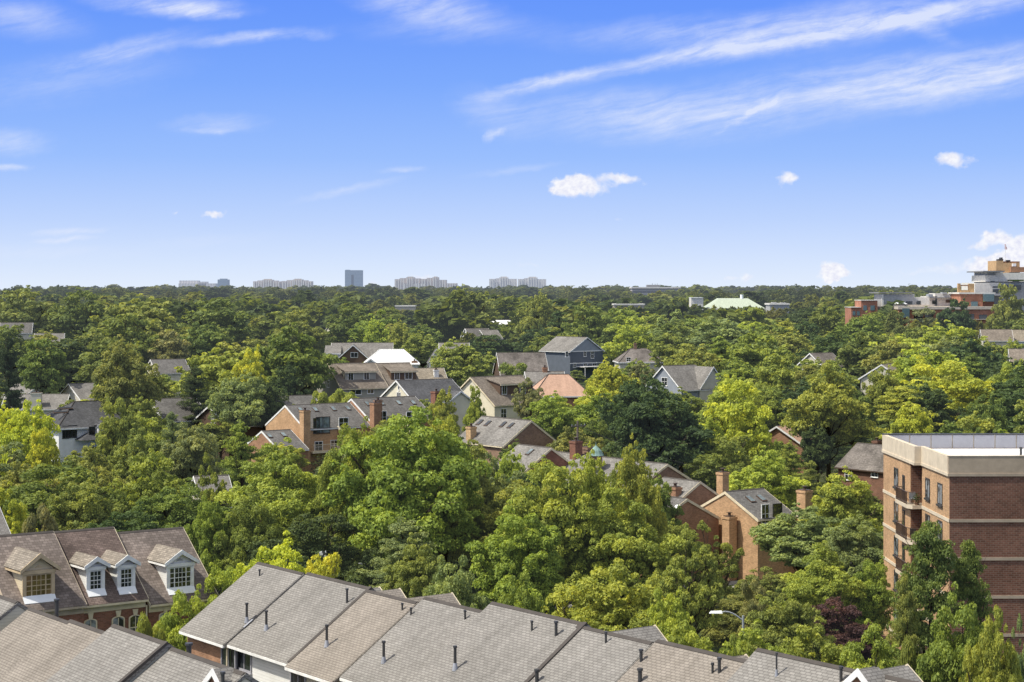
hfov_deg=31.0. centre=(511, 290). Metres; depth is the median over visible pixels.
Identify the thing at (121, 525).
tree
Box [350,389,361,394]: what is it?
window
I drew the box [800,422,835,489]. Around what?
tree
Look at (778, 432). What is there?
house
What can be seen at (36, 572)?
townhouse
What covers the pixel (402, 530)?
evergreen tree
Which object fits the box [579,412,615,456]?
tree
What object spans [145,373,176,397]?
tree
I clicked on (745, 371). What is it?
tree
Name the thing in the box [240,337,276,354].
tree
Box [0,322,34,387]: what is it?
tree
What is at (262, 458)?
tree
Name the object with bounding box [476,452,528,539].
tree
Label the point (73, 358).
tree
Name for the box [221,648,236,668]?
window
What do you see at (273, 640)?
townhouse
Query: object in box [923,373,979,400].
tree
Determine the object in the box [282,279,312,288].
apartment tower
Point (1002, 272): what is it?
terrace building
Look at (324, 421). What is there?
window
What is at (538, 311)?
tree
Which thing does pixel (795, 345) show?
tree
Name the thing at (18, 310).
tree
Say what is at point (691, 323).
tree
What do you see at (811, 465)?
evergreen tree
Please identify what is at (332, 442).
window
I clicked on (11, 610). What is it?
townhouse
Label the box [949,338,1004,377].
tree
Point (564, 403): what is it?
tree
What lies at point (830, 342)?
tree
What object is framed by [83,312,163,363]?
tree
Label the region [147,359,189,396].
cream house
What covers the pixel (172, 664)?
townhouse
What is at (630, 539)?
tree
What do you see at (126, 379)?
tree
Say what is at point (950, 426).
tree
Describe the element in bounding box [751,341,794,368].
tree
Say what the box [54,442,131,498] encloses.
tree
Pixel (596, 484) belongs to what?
tree
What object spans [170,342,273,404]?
tree
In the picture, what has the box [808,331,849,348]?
tree
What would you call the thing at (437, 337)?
tree
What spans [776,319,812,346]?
evergreen tree
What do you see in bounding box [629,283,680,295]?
office building
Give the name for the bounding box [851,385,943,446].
evergreen tree
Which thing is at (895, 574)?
window
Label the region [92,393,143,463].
tree
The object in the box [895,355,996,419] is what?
tree
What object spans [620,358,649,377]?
tree
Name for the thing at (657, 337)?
tree
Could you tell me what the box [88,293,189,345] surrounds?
tree
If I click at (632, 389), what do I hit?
tree
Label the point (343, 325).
tree
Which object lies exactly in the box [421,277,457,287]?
apartment tower
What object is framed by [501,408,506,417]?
window
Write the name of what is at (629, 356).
brown house
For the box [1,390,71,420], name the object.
beige house
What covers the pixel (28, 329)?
house
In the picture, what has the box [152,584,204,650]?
tree
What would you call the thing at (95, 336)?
tree
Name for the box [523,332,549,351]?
tree
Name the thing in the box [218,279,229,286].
office tower
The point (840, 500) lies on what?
tree
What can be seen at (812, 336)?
tree
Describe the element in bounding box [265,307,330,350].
tree
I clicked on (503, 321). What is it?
house
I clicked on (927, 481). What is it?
window
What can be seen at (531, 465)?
tree
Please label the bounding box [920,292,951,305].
terrace building
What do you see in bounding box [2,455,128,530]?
tree
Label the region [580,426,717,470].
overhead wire
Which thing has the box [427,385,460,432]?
tree
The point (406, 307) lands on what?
hall
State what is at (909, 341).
tree
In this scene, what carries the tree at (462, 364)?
on the ground
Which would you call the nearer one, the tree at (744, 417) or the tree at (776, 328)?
the tree at (744, 417)
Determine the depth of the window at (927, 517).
150.01 m
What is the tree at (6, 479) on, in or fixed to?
on the ground
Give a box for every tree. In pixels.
[0,285,56,337]
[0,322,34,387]
[0,333,25,424]
[0,373,4,405]
[0,399,16,482]
[0,399,60,480]
[0,441,30,480]
[0,460,65,505]
[0,481,38,533]
[0,496,40,531]
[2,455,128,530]
[16,335,69,393]
[17,335,92,391]
[23,423,61,485]
[31,331,59,350]
[37,303,73,338]
[46,287,112,341]
[46,327,112,352]
[46,471,127,530]
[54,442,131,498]
[72,336,148,382]
[81,384,114,405]
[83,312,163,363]
[86,501,164,531]
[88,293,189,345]
[91,334,163,416]
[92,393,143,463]
[104,422,169,482]
[107,447,191,527]
[110,411,171,477]
[127,392,162,432]
[131,477,231,530]
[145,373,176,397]
[146,327,191,365]
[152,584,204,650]
[153,411,181,439]
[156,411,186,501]
[156,421,225,485]
[160,374,178,386]
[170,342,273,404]
[174,294,254,346]
[175,365,209,434]
[177,322,227,366]
[183,490,230,591]
[194,452,230,507]
[198,416,244,463]
[201,562,235,610]
[205,369,267,426]
[208,325,233,351]
[208,491,285,587]
[212,341,262,365]
[214,437,329,549]
[217,419,263,512]
[231,344,266,382]
[232,530,306,581]
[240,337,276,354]
[241,510,383,586]
[249,373,288,429]
[251,322,338,392]
[251,442,294,472]
[264,442,310,473]
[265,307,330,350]
[269,362,310,394]
[299,383,316,394]
[305,546,341,577]
[308,443,384,478]
[313,416,371,567]
[319,329,344,355]
[319,405,492,560]
[325,302,376,342]
[338,357,348,362]
[345,308,396,341]
[356,516,444,589]
[363,316,389,341]
[363,323,409,338]
[368,416,408,448]
[383,532,446,597]
[387,318,412,348]
[400,330,438,367]
[408,324,443,343]
[410,323,443,342]
[419,399,430,408]
[419,408,474,576]
[422,554,490,609]
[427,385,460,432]
[429,336,496,386]
[443,284,499,328]
[457,439,506,592]
[459,436,499,475]
[459,479,554,579]
[462,382,486,431]
[464,499,564,613]
[470,333,515,371]
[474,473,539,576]
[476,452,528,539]
[490,439,519,462]
[494,445,530,488]
[497,563,544,610]
[498,453,606,612]
[505,324,560,351]
[511,377,544,418]
[514,288,555,336]
[522,390,582,440]
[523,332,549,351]
[526,454,571,500]
[529,326,577,347]
[540,557,675,631]
[542,311,571,332]
[546,395,575,409]
[546,425,607,455]
[560,304,622,357]
[562,479,687,621]
[573,382,613,410]
[573,393,611,434]
[575,440,624,518]
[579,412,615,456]
[585,356,640,399]
[585,372,640,383]
[594,368,675,440]
[595,312,653,359]
[599,306,641,325]
[601,319,652,358]
[602,382,715,470]
[602,460,622,508]
[612,432,668,576]
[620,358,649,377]
[626,363,655,384]
[637,311,668,343]
[641,309,698,343]
[645,522,726,637]
[647,320,696,356]
[647,333,695,367]
[647,468,684,534]
[647,586,695,644]
[657,386,704,472]
[663,343,722,370]
[664,518,698,576]
[665,619,713,651]
[678,517,747,646]
[682,316,750,345]
[682,414,736,475]
[683,317,724,330]
[683,432,775,491]
[690,402,747,450]
[693,592,768,647]
[696,339,727,352]
[699,374,780,466]
[703,374,765,410]
[704,335,731,372]
[707,357,760,401]
[718,329,795,376]
[718,618,790,655]
[721,565,790,607]
[725,359,744,370]
[726,632,752,656]
[728,396,768,423]
[729,445,814,511]
[737,320,761,334]
[738,586,835,660]
[743,380,772,400]
[746,322,800,343]
[746,349,798,396]
[747,385,792,430]
[748,502,842,572]
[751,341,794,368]
[760,441,805,468]
[761,318,794,334]
[769,540,873,630]
[772,329,813,364]
[773,439,787,465]
[775,440,806,494]
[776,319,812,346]
[778,369,859,434]
[779,360,875,482]
[780,314,804,325]
[780,617,848,666]
[789,365,848,445]
[791,307,825,321]
[791,359,822,385]
[793,321,821,341]
[795,329,849,361]
[797,375,864,395]
[797,465,882,532]
[799,460,824,512]
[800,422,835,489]
[801,302,844,336]
[801,357,822,370]
[801,359,859,387]
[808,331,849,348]
[811,596,891,664]
[823,510,882,581]
[834,311,884,348]
[835,329,891,388]
[839,618,900,668]
[844,389,876,445]
[848,556,895,631]
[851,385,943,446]
[860,339,921,372]
[861,312,885,328]
[861,361,899,425]
[868,333,922,355]
[871,377,965,440]
[880,520,974,663]
[882,308,909,338]
[886,397,934,432]
[886,573,925,659]
[891,342,973,385]
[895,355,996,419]
[897,325,928,344]
[905,306,941,326]
[907,361,974,384]
[915,581,1002,681]
[916,320,992,351]
[919,335,963,355]
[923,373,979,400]
[926,341,992,360]
[931,420,963,432]
[935,296,976,337]
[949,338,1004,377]
[951,539,994,650]
[953,388,1023,432]
[954,410,1007,432]
[958,388,1019,432]
[958,604,1023,681]
[962,352,986,379]
[980,360,1010,379]
[982,357,1023,402]
[983,339,1001,359]
[984,358,1022,398]
[985,281,1023,328]
[991,365,1023,404]
[995,318,1023,329]
[999,337,1023,360]
[1011,604,1023,681]
[1013,399,1023,432]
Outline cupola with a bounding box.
[589,446,603,464]
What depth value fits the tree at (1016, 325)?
535.38 m
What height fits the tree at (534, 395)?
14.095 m
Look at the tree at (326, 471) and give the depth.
166.78 m
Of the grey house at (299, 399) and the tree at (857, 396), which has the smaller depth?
the tree at (857, 396)
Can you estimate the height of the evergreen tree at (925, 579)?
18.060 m
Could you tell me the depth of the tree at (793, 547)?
183.37 m
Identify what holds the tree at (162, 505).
on the ground
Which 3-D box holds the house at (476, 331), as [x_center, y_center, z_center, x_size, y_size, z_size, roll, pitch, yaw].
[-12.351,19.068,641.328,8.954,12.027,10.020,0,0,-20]
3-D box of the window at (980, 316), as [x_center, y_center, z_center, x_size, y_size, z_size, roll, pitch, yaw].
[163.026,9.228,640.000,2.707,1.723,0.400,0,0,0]
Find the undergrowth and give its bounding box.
[0,358,882,653]
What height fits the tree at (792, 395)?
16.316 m
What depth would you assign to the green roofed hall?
906.87 m
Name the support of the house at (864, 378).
on the ground
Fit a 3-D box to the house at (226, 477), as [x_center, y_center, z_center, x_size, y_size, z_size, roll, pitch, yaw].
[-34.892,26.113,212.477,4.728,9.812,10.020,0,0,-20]
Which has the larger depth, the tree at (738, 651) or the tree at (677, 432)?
the tree at (677, 432)
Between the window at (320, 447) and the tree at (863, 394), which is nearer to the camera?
the window at (320, 447)
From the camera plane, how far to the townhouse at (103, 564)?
125.13 m
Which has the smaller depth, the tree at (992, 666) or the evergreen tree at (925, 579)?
the tree at (992, 666)
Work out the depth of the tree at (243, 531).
159.09 m
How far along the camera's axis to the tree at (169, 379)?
438.28 m
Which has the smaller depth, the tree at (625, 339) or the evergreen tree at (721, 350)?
the evergreen tree at (721, 350)
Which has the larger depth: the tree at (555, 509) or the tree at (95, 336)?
the tree at (95, 336)
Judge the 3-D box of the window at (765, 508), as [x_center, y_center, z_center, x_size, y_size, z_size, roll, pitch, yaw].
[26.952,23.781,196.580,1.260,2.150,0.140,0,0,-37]
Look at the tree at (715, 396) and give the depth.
298.30 m
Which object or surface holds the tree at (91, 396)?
on the ground
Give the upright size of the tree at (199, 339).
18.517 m
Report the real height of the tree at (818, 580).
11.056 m
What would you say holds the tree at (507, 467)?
on the ground
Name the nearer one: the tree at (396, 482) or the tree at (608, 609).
the tree at (608, 609)
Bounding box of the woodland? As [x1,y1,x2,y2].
[0,283,993,350]
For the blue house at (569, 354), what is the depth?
500.24 m
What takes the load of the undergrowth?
on the ground
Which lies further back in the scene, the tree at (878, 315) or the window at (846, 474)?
the tree at (878, 315)
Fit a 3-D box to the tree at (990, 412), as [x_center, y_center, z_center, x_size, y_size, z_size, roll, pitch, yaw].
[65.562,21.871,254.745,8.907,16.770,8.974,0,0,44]
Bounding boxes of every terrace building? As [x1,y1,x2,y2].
[869,292,931,309]
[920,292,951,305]
[948,283,995,305]
[961,257,1023,310]
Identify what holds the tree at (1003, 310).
on the ground
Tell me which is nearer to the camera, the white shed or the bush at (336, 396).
the bush at (336, 396)
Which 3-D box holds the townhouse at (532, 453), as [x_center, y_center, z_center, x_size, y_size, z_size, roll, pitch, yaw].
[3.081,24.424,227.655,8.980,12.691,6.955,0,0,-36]
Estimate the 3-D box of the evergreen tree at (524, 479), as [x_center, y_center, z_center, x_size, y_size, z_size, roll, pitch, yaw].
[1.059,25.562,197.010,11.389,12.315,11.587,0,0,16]
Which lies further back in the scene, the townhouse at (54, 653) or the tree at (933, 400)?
the tree at (933, 400)
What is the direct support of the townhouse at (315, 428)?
on the ground
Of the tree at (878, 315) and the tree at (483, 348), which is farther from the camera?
the tree at (878, 315)
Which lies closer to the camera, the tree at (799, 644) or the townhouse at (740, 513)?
the tree at (799, 644)
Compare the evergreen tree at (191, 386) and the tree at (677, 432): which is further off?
the evergreen tree at (191, 386)
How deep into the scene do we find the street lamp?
111.94 m
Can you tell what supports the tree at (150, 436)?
on the ground
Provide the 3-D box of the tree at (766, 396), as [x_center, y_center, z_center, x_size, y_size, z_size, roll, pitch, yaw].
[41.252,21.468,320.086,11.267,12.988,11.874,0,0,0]
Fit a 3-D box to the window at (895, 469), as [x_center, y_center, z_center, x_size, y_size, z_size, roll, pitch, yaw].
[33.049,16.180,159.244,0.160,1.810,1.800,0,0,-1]
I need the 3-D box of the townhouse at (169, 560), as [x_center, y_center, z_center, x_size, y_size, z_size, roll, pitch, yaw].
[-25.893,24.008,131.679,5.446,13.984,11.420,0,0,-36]
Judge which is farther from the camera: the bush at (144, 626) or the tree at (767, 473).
the tree at (767, 473)
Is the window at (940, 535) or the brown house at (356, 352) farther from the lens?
the brown house at (356, 352)
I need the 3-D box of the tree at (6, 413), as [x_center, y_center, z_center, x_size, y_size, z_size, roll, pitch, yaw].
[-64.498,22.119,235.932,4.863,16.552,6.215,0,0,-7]
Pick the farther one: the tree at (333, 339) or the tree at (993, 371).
the tree at (333, 339)
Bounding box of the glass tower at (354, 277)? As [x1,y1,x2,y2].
[345,270,362,286]
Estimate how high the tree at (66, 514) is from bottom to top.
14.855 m
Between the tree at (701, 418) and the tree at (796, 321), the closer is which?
the tree at (701, 418)
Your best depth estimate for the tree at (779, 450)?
261.97 m
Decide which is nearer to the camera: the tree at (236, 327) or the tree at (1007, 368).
the tree at (1007, 368)
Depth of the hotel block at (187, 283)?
5200.00 m
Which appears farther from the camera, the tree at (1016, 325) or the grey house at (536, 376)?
the tree at (1016, 325)
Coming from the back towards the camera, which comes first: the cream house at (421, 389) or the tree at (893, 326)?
the tree at (893, 326)
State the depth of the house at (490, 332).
639.60 m
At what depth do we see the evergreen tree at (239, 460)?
221.36 m
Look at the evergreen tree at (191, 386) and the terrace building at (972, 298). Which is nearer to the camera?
the evergreen tree at (191, 386)
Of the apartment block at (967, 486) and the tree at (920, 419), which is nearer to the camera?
the apartment block at (967, 486)
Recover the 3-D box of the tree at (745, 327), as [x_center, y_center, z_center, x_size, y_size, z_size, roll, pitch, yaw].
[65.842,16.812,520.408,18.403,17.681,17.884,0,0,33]
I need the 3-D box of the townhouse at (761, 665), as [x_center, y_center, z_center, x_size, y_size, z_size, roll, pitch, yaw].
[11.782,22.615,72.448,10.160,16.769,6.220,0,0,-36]
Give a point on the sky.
(575, 143)
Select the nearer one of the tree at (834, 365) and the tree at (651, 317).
the tree at (834, 365)
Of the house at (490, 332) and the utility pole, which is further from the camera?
the house at (490, 332)
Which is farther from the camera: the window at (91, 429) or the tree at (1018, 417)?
the window at (91, 429)
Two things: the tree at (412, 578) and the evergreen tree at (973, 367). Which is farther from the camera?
the evergreen tree at (973, 367)
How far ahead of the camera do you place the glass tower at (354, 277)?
5200.00 m
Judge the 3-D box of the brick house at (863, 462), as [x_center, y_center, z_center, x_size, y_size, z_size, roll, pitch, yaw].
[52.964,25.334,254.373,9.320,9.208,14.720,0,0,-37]
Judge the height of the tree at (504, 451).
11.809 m
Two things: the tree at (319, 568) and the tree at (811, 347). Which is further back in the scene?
the tree at (811, 347)
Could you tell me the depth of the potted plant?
152.28 m
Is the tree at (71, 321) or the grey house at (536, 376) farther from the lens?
the tree at (71, 321)
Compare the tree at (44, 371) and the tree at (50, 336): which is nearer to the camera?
the tree at (44, 371)
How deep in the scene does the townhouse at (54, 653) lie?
86.33 m
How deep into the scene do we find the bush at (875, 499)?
244.98 m
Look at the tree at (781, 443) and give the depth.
275.59 m
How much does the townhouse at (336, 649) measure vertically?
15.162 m
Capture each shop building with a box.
[845,300,877,323]
[892,306,994,325]
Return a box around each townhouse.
[0,508,10,534]
[0,531,86,623]
[0,595,27,630]
[0,598,68,676]
[0,619,104,681]
[46,624,174,681]
[54,526,148,630]
[117,527,218,627]
[133,642,258,681]
[179,562,304,668]
[227,572,381,681]
[247,429,308,477]
[265,402,369,472]
[284,588,460,681]
[340,597,482,681]
[348,389,441,436]
[409,601,590,681]
[460,415,556,462]
[497,437,582,473]
[521,624,667,681]
[557,443,692,491]
[617,639,748,681]
[655,468,729,505]
[667,496,720,579]
[701,486,812,581]
[727,648,855,681]
[843,664,922,681]
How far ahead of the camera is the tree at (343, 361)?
445.25 m
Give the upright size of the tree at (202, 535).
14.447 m
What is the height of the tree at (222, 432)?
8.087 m
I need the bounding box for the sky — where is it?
[0,0,1023,289]
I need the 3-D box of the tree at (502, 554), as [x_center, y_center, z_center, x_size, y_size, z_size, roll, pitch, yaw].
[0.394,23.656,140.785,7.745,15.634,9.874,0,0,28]
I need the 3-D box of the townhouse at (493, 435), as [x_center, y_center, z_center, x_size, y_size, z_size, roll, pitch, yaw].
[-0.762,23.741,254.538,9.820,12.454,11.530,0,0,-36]
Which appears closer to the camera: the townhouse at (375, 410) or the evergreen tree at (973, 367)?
the townhouse at (375, 410)
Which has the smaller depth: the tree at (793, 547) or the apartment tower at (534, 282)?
the tree at (793, 547)
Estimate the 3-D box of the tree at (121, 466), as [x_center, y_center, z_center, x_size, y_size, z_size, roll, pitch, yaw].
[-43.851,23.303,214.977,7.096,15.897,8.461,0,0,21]
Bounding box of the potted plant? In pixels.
[912,494,921,504]
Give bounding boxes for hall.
[395,305,416,311]
[612,303,644,307]
[704,295,765,309]
[765,302,789,312]
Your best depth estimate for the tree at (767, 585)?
163.85 m
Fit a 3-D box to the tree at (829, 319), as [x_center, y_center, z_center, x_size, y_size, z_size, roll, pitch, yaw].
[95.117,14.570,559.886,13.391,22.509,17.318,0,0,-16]
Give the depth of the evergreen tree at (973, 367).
360.24 m
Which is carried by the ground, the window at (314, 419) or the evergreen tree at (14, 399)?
the evergreen tree at (14, 399)
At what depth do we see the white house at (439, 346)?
430.54 m
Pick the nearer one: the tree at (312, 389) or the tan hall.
the tree at (312, 389)
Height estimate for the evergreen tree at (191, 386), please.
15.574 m
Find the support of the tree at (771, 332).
on the ground
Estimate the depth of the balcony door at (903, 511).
156.10 m
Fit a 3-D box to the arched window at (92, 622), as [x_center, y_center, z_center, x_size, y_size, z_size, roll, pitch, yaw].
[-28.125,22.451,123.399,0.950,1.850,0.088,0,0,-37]
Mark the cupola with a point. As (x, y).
(598, 452)
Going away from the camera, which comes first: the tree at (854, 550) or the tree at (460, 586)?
the tree at (460, 586)
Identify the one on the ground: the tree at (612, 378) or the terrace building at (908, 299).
the tree at (612, 378)
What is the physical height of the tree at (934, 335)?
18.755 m
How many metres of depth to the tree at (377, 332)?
538.05 m
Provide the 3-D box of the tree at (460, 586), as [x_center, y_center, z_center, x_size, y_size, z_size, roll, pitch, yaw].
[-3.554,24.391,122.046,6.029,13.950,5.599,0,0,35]
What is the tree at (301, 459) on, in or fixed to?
on the ground
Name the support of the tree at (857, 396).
on the ground
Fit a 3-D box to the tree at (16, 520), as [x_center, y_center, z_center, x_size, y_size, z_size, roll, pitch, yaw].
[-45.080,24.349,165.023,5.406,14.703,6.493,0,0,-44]
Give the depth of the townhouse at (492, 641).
85.58 m
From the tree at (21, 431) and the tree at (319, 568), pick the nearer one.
the tree at (319, 568)
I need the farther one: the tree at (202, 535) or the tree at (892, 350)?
the tree at (892, 350)
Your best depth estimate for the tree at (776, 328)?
494.61 m
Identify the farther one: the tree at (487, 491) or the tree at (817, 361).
the tree at (817, 361)
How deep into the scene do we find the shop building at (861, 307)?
650.00 m
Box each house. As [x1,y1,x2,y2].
[0,322,34,339]
[1,383,47,397]
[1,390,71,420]
[34,333,64,341]
[39,400,120,462]
[59,382,93,400]
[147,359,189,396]
[155,397,200,442]
[186,474,233,511]
[193,406,263,459]
[278,395,317,404]
[314,362,388,399]
[324,342,392,362]
[364,349,419,367]
[375,362,418,386]
[380,378,473,435]
[415,367,446,378]
[427,342,469,386]
[460,328,488,339]
[460,375,538,419]
[479,329,502,342]
[492,320,510,323]
[492,352,548,375]
[524,365,564,385]
[533,374,589,406]
[539,336,604,381]
[613,341,662,384]
[646,364,720,409]
[766,425,816,472]
[797,352,842,369]
[834,437,882,504]
[858,363,896,396]
[978,329,1013,346]
[1007,348,1023,362]
[1012,330,1023,348]
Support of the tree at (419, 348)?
on the ground
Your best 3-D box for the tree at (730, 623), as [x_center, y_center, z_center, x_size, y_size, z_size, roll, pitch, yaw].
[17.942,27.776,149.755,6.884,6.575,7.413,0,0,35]
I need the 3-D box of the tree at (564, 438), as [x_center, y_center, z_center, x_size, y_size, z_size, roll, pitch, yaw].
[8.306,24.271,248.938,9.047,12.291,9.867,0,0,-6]
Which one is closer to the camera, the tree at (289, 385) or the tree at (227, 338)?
the tree at (289, 385)
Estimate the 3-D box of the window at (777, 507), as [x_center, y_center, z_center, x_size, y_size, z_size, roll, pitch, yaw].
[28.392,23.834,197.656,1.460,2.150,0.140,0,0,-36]
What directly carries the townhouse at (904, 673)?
on the ground
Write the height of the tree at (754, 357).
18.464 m
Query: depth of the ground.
287.83 m
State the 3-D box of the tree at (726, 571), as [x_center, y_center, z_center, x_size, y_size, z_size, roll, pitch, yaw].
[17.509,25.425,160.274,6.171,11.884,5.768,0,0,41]
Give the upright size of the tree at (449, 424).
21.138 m
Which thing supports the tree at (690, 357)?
on the ground
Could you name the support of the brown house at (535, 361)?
on the ground
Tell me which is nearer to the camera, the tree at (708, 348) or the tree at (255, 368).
the tree at (255, 368)
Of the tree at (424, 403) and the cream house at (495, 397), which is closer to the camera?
the tree at (424, 403)
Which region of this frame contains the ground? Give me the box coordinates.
[0,339,895,663]
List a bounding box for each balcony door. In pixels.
[902,475,904,498]
[902,509,904,533]
[902,544,904,567]
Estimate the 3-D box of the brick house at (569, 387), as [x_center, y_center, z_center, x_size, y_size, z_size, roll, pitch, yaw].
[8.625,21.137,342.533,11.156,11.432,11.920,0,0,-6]
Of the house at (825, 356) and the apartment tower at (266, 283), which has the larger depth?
the apartment tower at (266, 283)
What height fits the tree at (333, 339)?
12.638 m
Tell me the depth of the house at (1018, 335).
521.42 m
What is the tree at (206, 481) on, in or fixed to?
on the ground
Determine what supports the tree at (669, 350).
on the ground
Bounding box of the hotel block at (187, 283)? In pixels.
[178,281,217,286]
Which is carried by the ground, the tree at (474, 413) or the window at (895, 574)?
the tree at (474, 413)
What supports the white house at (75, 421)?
on the ground
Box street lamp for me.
[709,611,743,633]
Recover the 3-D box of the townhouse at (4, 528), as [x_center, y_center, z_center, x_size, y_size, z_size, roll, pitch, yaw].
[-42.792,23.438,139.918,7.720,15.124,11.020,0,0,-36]
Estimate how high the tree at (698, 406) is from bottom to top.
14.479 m
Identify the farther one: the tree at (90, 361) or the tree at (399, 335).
the tree at (399, 335)
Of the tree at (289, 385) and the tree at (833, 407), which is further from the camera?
the tree at (289, 385)
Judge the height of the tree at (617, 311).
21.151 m
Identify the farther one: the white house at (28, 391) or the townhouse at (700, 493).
the white house at (28, 391)
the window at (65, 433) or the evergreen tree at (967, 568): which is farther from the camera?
the window at (65, 433)
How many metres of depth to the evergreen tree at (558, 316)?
577.45 m
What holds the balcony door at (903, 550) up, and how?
in the apartment block at (967, 486)
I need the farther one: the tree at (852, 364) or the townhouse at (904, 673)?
the tree at (852, 364)
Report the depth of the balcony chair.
153.39 m
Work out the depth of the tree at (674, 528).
179.17 m
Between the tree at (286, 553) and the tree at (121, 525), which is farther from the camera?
the tree at (121, 525)
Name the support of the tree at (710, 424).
on the ground
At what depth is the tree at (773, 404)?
305.04 m
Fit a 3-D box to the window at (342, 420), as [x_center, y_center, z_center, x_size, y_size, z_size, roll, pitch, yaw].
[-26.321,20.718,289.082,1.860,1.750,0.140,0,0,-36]
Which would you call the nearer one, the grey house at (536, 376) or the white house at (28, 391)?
the grey house at (536, 376)
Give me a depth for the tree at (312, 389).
357.02 m
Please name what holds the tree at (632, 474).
on the ground
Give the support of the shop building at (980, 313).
on the ground
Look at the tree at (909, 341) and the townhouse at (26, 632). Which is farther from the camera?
the tree at (909, 341)
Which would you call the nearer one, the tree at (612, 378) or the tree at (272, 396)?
the tree at (272, 396)
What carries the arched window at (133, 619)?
in the townhouse at (103, 564)
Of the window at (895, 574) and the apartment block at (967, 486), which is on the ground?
the apartment block at (967, 486)
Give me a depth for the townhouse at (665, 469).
219.19 m
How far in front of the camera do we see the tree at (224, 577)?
127.60 m
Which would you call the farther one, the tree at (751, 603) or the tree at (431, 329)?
the tree at (431, 329)
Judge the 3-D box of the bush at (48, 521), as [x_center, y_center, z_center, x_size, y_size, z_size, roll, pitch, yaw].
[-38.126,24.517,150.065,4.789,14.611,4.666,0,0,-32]
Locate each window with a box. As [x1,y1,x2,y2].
[62,426,68,438]
[68,425,76,437]
[84,613,96,627]
[89,426,94,434]
[111,610,124,626]
[129,609,141,630]
[159,606,171,619]
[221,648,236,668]
[237,651,251,674]
[290,672,305,681]
[313,418,319,433]
[314,441,322,450]
[316,416,329,433]
[330,440,337,449]
[339,417,348,426]
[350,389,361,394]
[367,389,373,393]
[382,411,386,419]
[406,411,412,418]
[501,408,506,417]
[661,377,667,385]
[761,504,769,523]
[772,503,781,523]
[845,470,851,480]
[871,472,877,477]
[892,467,897,488]
[892,501,897,523]
[892,535,897,557]
[892,569,897,591]
[924,477,929,501]
[925,513,929,521]
[936,482,942,507]
[937,519,942,541]
[979,315,986,318]
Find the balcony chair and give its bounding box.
[909,493,914,502]
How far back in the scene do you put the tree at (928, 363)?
323.03 m
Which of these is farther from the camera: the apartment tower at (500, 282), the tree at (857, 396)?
the apartment tower at (500, 282)
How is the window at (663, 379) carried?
in the blue house at (694, 380)
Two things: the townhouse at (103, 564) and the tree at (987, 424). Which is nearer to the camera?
the townhouse at (103, 564)
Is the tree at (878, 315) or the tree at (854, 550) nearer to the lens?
the tree at (854, 550)
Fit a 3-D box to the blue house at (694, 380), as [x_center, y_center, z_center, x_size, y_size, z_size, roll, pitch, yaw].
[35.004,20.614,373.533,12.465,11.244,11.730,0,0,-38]
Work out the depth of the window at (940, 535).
145.75 m
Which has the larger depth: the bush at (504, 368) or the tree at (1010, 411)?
the bush at (504, 368)
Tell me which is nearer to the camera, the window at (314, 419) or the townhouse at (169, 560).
the townhouse at (169, 560)
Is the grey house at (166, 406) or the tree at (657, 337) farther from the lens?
the tree at (657, 337)
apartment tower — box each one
[253,279,281,287]
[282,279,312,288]
[395,277,423,289]
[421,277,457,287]
[489,277,516,288]
[518,277,545,287]
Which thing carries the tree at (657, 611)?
on the ground
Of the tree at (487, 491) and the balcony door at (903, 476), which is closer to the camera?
the balcony door at (903, 476)
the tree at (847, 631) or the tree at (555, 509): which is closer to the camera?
the tree at (847, 631)
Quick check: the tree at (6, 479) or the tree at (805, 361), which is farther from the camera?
the tree at (805, 361)
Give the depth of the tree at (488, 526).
164.82 m
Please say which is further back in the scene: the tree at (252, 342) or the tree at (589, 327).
the tree at (589, 327)
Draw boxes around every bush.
[21,502,58,532]
[59,399,74,406]
[63,450,81,467]
[136,611,165,640]
[310,390,328,403]
[328,388,354,402]
[498,362,526,374]
[570,370,585,382]
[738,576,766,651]
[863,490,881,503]
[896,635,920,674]
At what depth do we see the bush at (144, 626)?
110.52 m
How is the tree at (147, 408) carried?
on the ground
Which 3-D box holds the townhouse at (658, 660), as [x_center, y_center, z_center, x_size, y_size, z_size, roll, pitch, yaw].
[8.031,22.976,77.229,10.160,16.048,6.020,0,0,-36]
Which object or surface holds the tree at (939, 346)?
on the ground
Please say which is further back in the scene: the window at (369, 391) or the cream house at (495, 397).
the window at (369, 391)
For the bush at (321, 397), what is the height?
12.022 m
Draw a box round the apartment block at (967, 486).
[882,433,1023,657]
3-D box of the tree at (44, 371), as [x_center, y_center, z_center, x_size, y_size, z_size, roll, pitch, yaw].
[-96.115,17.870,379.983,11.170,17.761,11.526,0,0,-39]
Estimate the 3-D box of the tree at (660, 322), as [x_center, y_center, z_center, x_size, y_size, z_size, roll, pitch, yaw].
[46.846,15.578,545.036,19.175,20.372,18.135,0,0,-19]
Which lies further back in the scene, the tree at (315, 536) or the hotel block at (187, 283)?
the hotel block at (187, 283)
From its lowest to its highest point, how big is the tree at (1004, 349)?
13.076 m
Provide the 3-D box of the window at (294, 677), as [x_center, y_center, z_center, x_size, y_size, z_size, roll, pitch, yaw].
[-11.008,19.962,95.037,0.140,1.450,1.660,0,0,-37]
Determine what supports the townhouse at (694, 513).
on the ground
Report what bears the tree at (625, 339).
on the ground
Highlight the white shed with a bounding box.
[689,297,702,309]
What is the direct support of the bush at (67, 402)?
on the ground
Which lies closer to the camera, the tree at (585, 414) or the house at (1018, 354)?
the tree at (585, 414)
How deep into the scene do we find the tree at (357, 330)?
572.08 m

